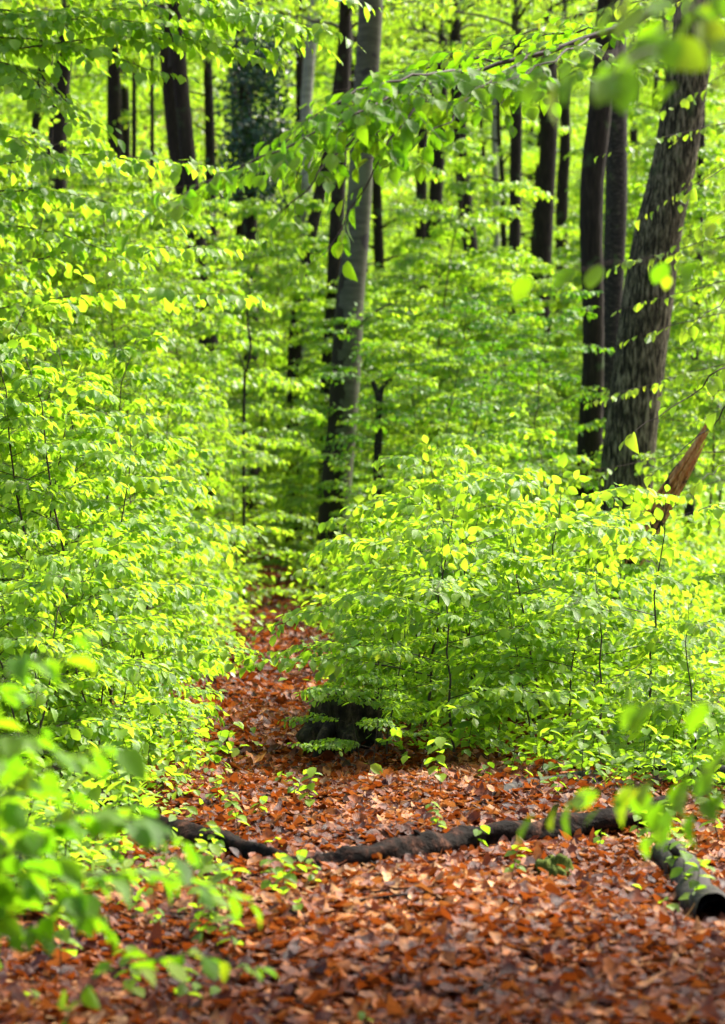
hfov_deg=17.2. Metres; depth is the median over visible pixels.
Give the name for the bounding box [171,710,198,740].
tree seedling
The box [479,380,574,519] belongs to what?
young beech
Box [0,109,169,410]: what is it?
young beech
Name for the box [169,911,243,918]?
fallen twig
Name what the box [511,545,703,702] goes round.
beech sapling
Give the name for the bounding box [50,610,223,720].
beech sapling
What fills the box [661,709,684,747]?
tree seedling
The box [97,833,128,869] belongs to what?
tree seedling
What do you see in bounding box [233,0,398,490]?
dark tree
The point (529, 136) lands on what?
woodland tree
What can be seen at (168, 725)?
beech sapling
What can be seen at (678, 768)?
tree seedling
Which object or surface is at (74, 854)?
tree seedling
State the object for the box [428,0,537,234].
woodland tree
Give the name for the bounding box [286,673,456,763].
beech sapling
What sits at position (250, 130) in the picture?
ivy clad tree
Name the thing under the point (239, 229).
woodland tree
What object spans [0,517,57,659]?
beech sapling
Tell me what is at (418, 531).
beech sapling
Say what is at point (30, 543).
beech sapling
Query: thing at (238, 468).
beech sapling
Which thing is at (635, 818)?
tree seedling
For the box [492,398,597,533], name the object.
beech sapling
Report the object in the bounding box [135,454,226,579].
beech sapling
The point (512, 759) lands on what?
tree seedling
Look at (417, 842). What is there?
fallen log
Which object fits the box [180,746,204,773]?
tree seedling
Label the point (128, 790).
tree seedling
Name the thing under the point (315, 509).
beech sapling
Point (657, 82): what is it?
woodland tree
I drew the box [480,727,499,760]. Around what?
tree seedling
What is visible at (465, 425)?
young beech
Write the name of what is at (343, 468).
beech sapling
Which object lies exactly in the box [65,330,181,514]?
young beech
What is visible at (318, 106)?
woodland tree
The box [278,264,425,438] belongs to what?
young beech
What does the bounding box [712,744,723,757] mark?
tree seedling
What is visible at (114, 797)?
tree seedling
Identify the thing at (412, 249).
young beech
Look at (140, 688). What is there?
tree seedling
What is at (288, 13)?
woodland tree
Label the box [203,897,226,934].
tree seedling
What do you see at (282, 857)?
tree seedling
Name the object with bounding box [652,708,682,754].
tree seedling
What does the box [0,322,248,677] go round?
beech sapling
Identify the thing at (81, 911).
beech sapling
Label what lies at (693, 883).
tree seedling
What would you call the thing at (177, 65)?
dark tree
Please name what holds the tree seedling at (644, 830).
on the leaf litter at (342, 947)
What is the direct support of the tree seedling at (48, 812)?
on the leaf litter at (342, 947)
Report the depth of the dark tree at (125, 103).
65.90 m
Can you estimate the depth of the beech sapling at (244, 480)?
33.13 m
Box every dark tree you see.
[0,0,190,210]
[19,0,283,510]
[26,0,248,192]
[28,0,228,192]
[92,0,317,533]
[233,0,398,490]
[255,0,385,260]
[284,0,451,555]
[322,0,511,320]
[339,0,558,451]
[350,0,536,387]
[385,0,636,501]
[443,0,661,424]
[490,0,671,399]
[575,0,619,537]
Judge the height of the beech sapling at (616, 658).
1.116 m
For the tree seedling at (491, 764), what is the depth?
12.31 m
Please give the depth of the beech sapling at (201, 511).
38.13 m
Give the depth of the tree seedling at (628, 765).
11.54 m
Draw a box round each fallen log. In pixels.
[25,758,290,859]
[291,795,673,869]
[466,770,601,811]
[619,764,724,778]
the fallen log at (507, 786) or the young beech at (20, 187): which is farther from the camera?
the young beech at (20, 187)
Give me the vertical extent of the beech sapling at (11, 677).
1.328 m
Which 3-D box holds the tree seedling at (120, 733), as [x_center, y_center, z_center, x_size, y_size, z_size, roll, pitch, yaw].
[-1.095,1.213,11.324,0.220,0.428,0.181,0,0,-26]
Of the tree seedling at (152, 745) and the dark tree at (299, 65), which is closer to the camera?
the tree seedling at (152, 745)
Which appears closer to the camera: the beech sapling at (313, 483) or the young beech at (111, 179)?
the young beech at (111, 179)
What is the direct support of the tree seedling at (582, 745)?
on the leaf litter at (342, 947)
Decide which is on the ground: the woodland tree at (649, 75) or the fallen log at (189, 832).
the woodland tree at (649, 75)
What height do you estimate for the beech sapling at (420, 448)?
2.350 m
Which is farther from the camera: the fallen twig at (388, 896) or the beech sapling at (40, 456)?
the beech sapling at (40, 456)
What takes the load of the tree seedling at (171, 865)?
on the ground
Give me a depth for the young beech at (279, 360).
49.48 m
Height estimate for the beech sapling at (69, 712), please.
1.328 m
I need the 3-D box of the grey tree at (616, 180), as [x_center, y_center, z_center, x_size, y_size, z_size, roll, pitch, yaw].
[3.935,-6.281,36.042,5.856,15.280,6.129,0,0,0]
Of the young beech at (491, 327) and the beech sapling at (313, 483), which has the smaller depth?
the young beech at (491, 327)
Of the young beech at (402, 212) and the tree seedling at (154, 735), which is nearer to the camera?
the tree seedling at (154, 735)
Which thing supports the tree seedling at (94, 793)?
on the leaf litter at (342, 947)
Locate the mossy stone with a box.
[535,853,573,877]
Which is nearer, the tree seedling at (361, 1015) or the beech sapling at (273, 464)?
the tree seedling at (361, 1015)
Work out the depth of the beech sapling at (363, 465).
38.73 m
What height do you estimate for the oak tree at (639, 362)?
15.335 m
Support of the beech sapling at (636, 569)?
on the ground
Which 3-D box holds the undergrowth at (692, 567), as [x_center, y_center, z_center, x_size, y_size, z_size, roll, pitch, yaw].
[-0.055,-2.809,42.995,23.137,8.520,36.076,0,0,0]
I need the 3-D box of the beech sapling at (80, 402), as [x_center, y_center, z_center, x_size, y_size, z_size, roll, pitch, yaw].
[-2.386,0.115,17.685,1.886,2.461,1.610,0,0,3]
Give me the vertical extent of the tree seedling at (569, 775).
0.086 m
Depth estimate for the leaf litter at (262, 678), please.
25.39 m
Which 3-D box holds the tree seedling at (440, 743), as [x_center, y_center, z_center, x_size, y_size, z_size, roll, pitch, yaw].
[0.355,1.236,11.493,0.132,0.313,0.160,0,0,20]
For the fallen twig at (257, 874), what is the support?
on the leaf litter at (342, 947)
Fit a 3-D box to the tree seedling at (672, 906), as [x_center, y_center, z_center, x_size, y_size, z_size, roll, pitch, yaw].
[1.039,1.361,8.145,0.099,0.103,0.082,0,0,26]
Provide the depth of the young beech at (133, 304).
32.70 m
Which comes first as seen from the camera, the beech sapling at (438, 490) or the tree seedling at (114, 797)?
the tree seedling at (114, 797)
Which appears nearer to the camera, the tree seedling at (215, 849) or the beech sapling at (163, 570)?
the tree seedling at (215, 849)
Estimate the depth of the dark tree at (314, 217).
49.88 m
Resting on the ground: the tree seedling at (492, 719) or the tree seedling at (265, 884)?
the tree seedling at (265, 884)
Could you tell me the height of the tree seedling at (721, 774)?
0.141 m
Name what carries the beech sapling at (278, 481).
on the ground
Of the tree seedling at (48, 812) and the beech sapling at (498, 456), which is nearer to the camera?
the tree seedling at (48, 812)
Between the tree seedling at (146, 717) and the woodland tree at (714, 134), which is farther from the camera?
the woodland tree at (714, 134)
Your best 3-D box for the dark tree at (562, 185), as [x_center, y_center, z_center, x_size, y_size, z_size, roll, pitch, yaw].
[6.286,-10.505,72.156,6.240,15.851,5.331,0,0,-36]
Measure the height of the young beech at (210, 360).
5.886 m
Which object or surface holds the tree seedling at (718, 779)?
on the leaf litter at (342, 947)
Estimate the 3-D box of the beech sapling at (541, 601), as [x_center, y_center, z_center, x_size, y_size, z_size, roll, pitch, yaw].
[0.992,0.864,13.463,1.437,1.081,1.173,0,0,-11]
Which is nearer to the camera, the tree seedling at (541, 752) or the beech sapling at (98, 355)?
the tree seedling at (541, 752)
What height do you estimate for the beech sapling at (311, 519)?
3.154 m
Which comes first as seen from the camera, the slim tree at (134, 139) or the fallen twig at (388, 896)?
the fallen twig at (388, 896)
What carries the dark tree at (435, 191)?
on the ground
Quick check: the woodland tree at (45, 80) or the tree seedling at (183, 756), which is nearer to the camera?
the tree seedling at (183, 756)
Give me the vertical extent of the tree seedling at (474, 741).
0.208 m
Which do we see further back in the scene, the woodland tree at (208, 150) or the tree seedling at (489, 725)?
the woodland tree at (208, 150)
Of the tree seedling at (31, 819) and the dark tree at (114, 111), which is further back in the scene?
the dark tree at (114, 111)
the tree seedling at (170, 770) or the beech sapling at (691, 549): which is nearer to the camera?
the tree seedling at (170, 770)
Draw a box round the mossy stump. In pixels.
[296,691,385,757]
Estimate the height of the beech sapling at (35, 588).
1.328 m
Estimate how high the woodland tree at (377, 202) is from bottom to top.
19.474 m
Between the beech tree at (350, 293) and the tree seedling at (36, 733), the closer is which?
the tree seedling at (36, 733)
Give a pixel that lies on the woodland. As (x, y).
(471, 37)
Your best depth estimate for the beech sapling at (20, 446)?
13.98 m
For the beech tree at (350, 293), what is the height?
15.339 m
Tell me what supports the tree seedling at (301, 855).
on the ground
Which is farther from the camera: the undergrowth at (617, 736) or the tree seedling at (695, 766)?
the undergrowth at (617, 736)
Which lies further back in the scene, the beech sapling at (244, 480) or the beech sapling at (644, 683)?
the beech sapling at (244, 480)
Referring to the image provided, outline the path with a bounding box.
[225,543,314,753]
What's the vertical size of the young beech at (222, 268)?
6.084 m
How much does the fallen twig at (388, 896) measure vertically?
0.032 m
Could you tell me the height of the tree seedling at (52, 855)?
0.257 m
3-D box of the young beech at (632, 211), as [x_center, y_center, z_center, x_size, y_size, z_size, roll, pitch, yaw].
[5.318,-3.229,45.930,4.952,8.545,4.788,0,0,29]
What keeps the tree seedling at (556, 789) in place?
on the leaf litter at (342, 947)
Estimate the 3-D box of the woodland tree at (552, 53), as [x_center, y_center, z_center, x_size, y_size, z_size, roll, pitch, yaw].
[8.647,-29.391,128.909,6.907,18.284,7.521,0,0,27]
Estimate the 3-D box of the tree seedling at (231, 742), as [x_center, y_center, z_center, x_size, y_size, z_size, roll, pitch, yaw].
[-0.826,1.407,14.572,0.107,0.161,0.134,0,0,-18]
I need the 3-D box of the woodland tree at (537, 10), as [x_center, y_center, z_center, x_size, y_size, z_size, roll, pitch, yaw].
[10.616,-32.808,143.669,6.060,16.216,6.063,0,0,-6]
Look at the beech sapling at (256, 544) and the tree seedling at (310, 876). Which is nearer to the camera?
the tree seedling at (310, 876)
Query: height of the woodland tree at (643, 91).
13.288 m
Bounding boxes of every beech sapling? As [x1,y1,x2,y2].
[0,287,96,620]
[0,322,209,647]
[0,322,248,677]
[0,323,233,661]
[0,332,205,708]
[0,353,168,713]
[0,361,162,636]
[0,365,191,682]
[0,383,131,590]
[0,391,103,702]
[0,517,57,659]
[0,518,203,751]
[0,524,105,733]
[0,529,166,739]
[0,536,165,764]
[0,600,213,758]
[0,631,62,704]
[0,632,261,967]
[1,342,129,590]
[2,372,78,600]
[9,554,264,710]
[16,415,238,726]
[44,407,238,676]
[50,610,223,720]
[58,948,278,1023]
[59,377,170,610]
[76,386,256,633]
[87,362,267,656]
[129,368,244,622]
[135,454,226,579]
[169,439,237,561]
[171,372,252,542]
[179,419,293,584]
[182,409,318,601]
[186,483,610,736]
[220,375,280,505]
[220,391,257,497]
[229,394,307,533]
[238,392,372,568]
[240,423,285,498]
[252,463,316,543]
[254,523,630,751]
[255,457,633,719]
[257,436,318,561]
[273,451,362,548]
[277,467,364,523]
[278,659,424,758]
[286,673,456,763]
[292,509,495,692]
[293,598,499,759]
[301,458,400,579]
[301,485,358,567]
[306,458,385,583]
[310,587,467,725]
[311,486,535,690]
[315,473,543,696]
[321,446,474,675]
[343,475,425,582]
[344,464,487,637]
[354,454,449,561]
[355,442,489,631]
[356,435,557,677]
[356,487,665,719]
[359,432,452,558]
[360,427,480,578]
[377,426,538,610]
[379,489,544,610]
[382,562,590,720]
[402,425,572,561]
[402,434,503,540]
[403,570,647,736]
[404,454,551,677]
[419,536,601,696]
[419,542,724,735]
[457,484,724,726]
[457,494,663,686]
[464,452,724,704]
[474,501,597,638]
[478,558,651,722]
[479,411,569,497]
[487,500,629,600]
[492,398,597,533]
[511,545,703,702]
[519,506,718,688]
[555,450,600,537]
[596,574,724,749]
[597,559,692,653]
[598,414,724,606]
[605,565,669,609]
[639,569,681,617]
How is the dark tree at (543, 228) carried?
on the ground
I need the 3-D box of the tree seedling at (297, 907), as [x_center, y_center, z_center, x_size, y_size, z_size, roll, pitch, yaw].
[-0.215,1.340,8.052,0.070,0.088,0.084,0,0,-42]
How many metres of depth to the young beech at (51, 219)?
29.95 m
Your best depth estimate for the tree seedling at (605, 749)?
12.21 m
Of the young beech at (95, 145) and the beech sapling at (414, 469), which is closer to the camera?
the beech sapling at (414, 469)
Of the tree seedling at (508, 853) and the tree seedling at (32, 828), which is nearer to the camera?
the tree seedling at (32, 828)
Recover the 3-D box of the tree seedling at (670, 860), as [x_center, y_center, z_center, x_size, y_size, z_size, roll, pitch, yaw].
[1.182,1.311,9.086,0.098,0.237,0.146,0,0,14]
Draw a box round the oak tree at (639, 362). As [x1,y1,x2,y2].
[597,0,710,577]
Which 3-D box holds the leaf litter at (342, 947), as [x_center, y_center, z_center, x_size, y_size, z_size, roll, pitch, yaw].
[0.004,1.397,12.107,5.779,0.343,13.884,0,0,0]
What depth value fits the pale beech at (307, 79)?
59.87 m
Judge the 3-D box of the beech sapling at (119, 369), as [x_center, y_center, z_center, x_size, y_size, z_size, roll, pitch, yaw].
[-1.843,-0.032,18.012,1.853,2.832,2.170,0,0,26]
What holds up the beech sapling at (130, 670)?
on the ground
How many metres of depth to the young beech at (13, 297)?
24.03 m
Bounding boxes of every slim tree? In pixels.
[131,60,136,232]
[148,53,153,260]
[491,26,499,365]
[684,101,705,538]
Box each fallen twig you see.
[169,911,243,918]
[244,871,273,878]
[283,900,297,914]
[329,885,437,899]
[360,886,472,901]
[366,976,452,1008]
[472,959,502,994]
[626,981,703,991]
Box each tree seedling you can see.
[0,753,29,784]
[0,784,30,835]
[2,798,54,885]
[7,747,28,787]
[13,856,28,883]
[14,816,47,859]
[20,729,43,765]
[22,756,44,778]
[24,723,46,757]
[24,989,40,1000]
[32,797,59,823]
[32,838,57,887]
[39,899,82,981]
[41,875,55,906]
[42,776,96,855]
[42,782,74,823]
[45,738,66,765]
[45,802,77,855]
[45,873,63,897]
[48,839,70,860]
[50,809,87,858]
[67,768,81,789]
[67,819,92,861]
[74,761,114,840]
[79,741,109,779]
[79,780,103,805]
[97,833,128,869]
[99,745,121,791]
[104,781,137,857]
[104,835,133,866]
[105,770,135,812]
[110,724,152,781]
[112,770,147,807]
[112,945,144,1003]
[122,718,139,747]
[128,894,146,917]
[129,682,148,695]
[129,697,166,742]
[138,722,157,754]
[142,715,167,761]
[145,740,161,764]
[146,766,173,788]
[146,908,163,923]
[164,863,182,889]
[168,959,202,1007]
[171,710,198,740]
[177,903,196,912]
[180,743,200,766]
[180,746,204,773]
[183,711,199,743]
[186,735,202,752]
[187,885,221,930]
[189,909,212,943]
[192,839,214,880]
[192,982,200,990]
[196,843,227,891]
[199,716,217,744]
[202,863,231,898]
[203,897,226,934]
[205,730,228,757]
[205,826,225,857]
[209,775,223,805]
[210,986,220,994]
[211,914,243,952]
[212,865,250,913]
[221,792,249,834]
[222,730,234,751]
[251,796,267,813]
[260,859,278,892]
[269,853,297,906]
[275,771,287,781]
[284,849,307,873]
[285,772,300,793]
[292,897,302,910]
[299,767,321,811]
[303,859,320,884]
[358,1011,372,1023]
[424,737,451,792]
[425,802,445,832]
[439,705,462,732]
[459,714,488,748]
[467,724,489,746]
[473,825,489,845]
[475,697,498,740]
[475,762,493,776]
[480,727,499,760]
[485,710,518,741]
[504,743,525,765]
[504,845,529,872]
[531,728,561,773]
[550,782,566,794]
[554,714,571,740]
[556,720,576,750]
[566,714,596,759]
[567,773,576,779]
[570,733,594,778]
[571,705,584,731]
[579,717,615,764]
[581,716,615,759]
[593,830,608,843]
[610,680,641,743]
[618,686,643,711]
[625,697,667,751]
[625,756,644,785]
[628,810,647,841]
[638,724,669,769]
[638,732,670,786]
[639,812,661,854]
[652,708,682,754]
[657,799,680,837]
[658,896,679,911]
[659,714,690,752]
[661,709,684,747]
[662,739,682,769]
[663,826,686,865]
[669,841,697,879]
[673,752,686,778]
[675,765,696,785]
[678,859,715,899]
[680,750,706,780]
[681,698,702,742]
[688,749,716,782]
[693,717,721,764]
[694,795,724,839]
[701,777,720,798]
[702,703,724,757]
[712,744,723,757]
[713,772,724,788]
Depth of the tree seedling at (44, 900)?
8.28 m
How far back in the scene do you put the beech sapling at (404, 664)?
14.87 m
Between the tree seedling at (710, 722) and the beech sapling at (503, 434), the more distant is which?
the beech sapling at (503, 434)
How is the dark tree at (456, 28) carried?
on the ground
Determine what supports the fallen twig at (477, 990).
on the leaf litter at (342, 947)
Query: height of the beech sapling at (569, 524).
1.545 m
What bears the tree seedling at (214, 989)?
on the leaf litter at (342, 947)
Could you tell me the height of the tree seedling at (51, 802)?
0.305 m
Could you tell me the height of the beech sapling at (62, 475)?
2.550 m
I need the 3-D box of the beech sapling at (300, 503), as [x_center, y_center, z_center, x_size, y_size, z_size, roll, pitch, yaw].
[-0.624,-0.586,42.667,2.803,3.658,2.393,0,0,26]
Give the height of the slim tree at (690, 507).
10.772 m
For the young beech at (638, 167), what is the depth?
60.90 m
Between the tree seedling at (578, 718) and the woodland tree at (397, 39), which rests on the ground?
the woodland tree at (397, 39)
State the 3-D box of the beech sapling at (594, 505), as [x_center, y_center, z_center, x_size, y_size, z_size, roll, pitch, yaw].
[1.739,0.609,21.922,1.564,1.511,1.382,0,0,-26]
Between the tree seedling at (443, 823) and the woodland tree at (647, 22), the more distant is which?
the woodland tree at (647, 22)
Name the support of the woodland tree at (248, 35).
on the ground
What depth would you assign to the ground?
80.15 m
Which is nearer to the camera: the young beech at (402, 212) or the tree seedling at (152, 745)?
the tree seedling at (152, 745)
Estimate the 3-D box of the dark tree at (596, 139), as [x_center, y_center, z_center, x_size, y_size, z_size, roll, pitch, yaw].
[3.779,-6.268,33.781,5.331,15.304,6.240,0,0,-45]
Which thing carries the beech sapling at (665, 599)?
on the ground
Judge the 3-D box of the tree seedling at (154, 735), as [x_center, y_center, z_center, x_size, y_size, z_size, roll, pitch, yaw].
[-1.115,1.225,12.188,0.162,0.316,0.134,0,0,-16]
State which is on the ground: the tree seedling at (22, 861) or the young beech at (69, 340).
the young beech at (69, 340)
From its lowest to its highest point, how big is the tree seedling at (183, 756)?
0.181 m
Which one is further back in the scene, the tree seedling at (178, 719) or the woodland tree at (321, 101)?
the woodland tree at (321, 101)
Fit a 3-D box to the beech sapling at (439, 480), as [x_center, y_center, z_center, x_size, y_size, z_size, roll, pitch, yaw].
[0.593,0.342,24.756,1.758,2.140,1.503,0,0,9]
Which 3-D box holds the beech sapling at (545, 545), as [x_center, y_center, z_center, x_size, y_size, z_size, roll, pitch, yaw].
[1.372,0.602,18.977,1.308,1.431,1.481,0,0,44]
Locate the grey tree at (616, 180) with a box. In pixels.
[603,0,627,440]
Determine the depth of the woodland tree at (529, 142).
108.57 m
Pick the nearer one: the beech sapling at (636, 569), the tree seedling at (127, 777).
the tree seedling at (127, 777)
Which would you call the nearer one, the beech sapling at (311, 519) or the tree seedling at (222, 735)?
the tree seedling at (222, 735)
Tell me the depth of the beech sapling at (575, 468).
31.23 m
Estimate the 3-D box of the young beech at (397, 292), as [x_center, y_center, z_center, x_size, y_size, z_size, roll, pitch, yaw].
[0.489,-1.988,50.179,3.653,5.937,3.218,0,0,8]
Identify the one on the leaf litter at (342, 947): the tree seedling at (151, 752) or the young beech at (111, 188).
the tree seedling at (151, 752)
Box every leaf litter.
[0,679,724,1023]
[94,549,719,762]
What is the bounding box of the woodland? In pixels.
[284,0,724,71]
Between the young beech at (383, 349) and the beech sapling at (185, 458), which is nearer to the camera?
the beech sapling at (185, 458)
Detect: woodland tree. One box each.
[0,0,162,226]
[4,0,158,123]
[93,0,327,389]
[132,0,328,294]
[186,1,321,222]
[192,2,283,100]
[227,0,499,395]
[257,1,450,307]
[262,0,414,341]
[266,0,442,219]
[269,2,402,168]
[279,1,331,47]
[316,0,412,95]
[381,0,474,68]
[417,0,586,407]
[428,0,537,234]
[444,0,596,316]
[444,1,596,206]
[466,2,593,271]
[501,0,583,79]
[502,4,588,107]
[525,0,711,237]
[555,6,721,278]
[585,1,724,131]
[625,0,723,374]
[626,10,672,96]
[627,14,673,103]
[628,0,724,454]
[705,86,724,143]
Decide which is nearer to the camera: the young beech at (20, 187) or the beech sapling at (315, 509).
the young beech at (20, 187)
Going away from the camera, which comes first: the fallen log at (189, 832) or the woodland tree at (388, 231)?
the fallen log at (189, 832)
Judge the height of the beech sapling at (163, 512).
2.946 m
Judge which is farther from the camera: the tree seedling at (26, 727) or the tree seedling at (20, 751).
the tree seedling at (26, 727)
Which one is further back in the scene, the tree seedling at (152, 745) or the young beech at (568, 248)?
the young beech at (568, 248)
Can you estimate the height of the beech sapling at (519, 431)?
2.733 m
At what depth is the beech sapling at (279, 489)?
51.89 m
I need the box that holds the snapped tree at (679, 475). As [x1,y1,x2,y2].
[608,424,709,628]
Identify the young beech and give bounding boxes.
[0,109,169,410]
[0,169,53,275]
[0,177,98,369]
[0,178,37,321]
[0,217,133,447]
[0,262,29,339]
[0,293,134,519]
[9,159,201,393]
[9,226,97,319]
[11,210,192,462]
[12,190,238,472]
[29,182,244,494]
[44,169,193,378]
[53,170,224,341]
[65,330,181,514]
[66,169,148,258]
[102,203,295,471]
[104,194,327,510]
[156,191,363,565]
[159,253,286,407]
[219,165,390,408]
[220,232,387,465]
[258,279,428,493]
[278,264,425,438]
[283,303,472,517]
[289,332,418,502]
[291,133,555,475]
[293,277,452,491]
[336,315,495,516]
[344,286,537,518]
[352,238,574,481]
[356,240,514,449]
[356,326,453,458]
[372,241,500,442]
[372,283,574,503]
[400,245,577,480]
[403,232,528,391]
[406,251,579,466]
[424,374,529,500]
[440,285,614,504]
[459,339,557,472]
[462,315,581,497]
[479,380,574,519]
[484,254,581,452]
[523,240,658,427]
[526,136,724,435]
[534,315,582,499]
[541,302,697,495]
[547,97,724,525]
[565,145,724,475]
[567,198,724,555]
[578,146,724,542]
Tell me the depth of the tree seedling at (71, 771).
11.33 m
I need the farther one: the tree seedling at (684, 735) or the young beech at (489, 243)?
the young beech at (489, 243)
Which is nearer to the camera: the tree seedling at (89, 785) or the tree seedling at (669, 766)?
the tree seedling at (89, 785)
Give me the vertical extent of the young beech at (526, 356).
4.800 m
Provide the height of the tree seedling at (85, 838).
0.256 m
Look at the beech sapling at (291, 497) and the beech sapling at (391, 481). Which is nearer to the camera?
the beech sapling at (391, 481)
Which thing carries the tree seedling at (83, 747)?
on the leaf litter at (342, 947)
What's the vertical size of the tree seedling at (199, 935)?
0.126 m
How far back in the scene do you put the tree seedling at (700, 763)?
11.92 m
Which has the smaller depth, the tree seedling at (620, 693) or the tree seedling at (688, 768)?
the tree seedling at (688, 768)
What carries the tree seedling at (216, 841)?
on the ground
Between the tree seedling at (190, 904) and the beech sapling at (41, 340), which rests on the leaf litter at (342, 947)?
the tree seedling at (190, 904)
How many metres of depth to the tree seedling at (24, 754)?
11.01 m
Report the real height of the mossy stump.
0.513 m
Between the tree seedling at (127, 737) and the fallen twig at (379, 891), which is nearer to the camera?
the fallen twig at (379, 891)
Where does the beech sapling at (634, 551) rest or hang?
on the ground
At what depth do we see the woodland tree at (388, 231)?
77.91 m
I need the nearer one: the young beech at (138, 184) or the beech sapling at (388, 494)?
the beech sapling at (388, 494)
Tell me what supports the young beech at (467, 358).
on the ground
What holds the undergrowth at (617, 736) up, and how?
on the ground
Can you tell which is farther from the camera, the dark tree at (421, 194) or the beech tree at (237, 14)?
the dark tree at (421, 194)
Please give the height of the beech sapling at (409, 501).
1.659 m
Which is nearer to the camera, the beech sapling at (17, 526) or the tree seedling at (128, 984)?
the tree seedling at (128, 984)
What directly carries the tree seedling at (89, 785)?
on the ground
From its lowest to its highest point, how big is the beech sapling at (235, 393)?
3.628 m
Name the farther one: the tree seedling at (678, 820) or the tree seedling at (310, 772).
the tree seedling at (310, 772)
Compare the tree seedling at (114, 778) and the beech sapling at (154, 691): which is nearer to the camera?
the tree seedling at (114, 778)
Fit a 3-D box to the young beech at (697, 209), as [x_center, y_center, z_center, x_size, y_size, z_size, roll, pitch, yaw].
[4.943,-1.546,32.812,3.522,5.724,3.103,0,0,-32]
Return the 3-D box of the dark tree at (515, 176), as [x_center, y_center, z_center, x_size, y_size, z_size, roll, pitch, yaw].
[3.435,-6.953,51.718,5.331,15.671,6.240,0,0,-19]
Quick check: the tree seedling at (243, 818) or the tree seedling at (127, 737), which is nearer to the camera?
the tree seedling at (243, 818)
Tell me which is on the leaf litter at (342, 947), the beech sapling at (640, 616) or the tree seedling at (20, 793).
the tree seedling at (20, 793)
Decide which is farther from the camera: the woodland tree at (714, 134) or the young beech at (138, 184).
the woodland tree at (714, 134)
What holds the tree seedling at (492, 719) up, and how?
on the leaf litter at (342, 947)
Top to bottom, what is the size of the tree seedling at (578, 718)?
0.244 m
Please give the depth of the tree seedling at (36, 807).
9.50 m
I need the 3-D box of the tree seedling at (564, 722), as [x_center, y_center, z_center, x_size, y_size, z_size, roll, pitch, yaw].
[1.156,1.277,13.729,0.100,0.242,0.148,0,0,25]
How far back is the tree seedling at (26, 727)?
12.49 m
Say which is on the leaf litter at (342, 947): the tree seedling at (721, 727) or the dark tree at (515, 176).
the tree seedling at (721, 727)
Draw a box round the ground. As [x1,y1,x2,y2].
[0,0,724,1023]
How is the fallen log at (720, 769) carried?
on the leaf litter at (342, 947)
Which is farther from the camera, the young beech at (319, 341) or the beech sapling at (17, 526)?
the young beech at (319, 341)
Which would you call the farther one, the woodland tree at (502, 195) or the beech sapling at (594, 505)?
the woodland tree at (502, 195)
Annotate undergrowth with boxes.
[0,0,724,539]
[0,715,262,916]
[4,589,724,774]
[8,251,724,643]
[477,719,724,795]
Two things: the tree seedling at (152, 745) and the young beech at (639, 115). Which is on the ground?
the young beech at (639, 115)
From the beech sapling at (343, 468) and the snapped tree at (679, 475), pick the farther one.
the beech sapling at (343, 468)
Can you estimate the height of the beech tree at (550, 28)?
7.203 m
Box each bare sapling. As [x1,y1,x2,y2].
[232,275,251,603]
[370,377,392,561]
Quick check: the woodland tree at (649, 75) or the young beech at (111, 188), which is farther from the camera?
the woodland tree at (649, 75)
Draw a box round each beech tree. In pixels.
[0,0,391,333]
[116,0,688,289]
[311,0,435,592]
[385,0,724,508]
[511,0,724,858]
[618,167,724,494]
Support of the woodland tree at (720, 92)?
on the ground
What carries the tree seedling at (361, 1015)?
on the leaf litter at (342, 947)
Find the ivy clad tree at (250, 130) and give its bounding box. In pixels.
[123,0,395,542]
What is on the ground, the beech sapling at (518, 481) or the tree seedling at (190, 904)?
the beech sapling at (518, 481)
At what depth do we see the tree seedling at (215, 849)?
8.31 m
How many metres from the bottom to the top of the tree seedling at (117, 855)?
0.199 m
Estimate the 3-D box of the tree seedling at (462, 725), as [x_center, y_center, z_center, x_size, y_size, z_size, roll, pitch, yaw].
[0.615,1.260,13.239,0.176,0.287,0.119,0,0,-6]
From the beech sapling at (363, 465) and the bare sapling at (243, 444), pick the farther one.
the beech sapling at (363, 465)
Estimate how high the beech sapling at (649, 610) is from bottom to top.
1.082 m
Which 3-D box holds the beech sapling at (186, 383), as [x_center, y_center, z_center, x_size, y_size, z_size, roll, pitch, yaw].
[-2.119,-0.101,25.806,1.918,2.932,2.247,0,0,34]
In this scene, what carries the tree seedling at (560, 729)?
on the leaf litter at (342, 947)
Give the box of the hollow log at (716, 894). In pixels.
[651,838,724,920]
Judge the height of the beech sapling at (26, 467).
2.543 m
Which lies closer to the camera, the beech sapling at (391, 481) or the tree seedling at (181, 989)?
the tree seedling at (181, 989)
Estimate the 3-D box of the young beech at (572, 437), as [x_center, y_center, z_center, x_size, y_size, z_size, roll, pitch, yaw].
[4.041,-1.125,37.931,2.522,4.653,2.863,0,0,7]
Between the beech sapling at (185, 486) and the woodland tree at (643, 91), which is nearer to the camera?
the beech sapling at (185, 486)
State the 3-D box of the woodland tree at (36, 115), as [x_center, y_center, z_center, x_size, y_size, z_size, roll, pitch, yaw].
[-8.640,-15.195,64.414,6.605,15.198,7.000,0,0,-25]
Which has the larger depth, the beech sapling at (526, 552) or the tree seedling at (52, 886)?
the beech sapling at (526, 552)
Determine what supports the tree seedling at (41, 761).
on the leaf litter at (342, 947)
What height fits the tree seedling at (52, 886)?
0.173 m
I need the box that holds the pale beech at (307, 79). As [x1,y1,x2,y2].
[300,0,410,494]
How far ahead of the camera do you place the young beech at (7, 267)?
19.27 m
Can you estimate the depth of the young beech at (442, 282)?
56.68 m
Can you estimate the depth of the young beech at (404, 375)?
56.92 m
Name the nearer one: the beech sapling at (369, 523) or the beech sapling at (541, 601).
the beech sapling at (541, 601)
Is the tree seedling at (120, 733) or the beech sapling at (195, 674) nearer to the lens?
the tree seedling at (120, 733)

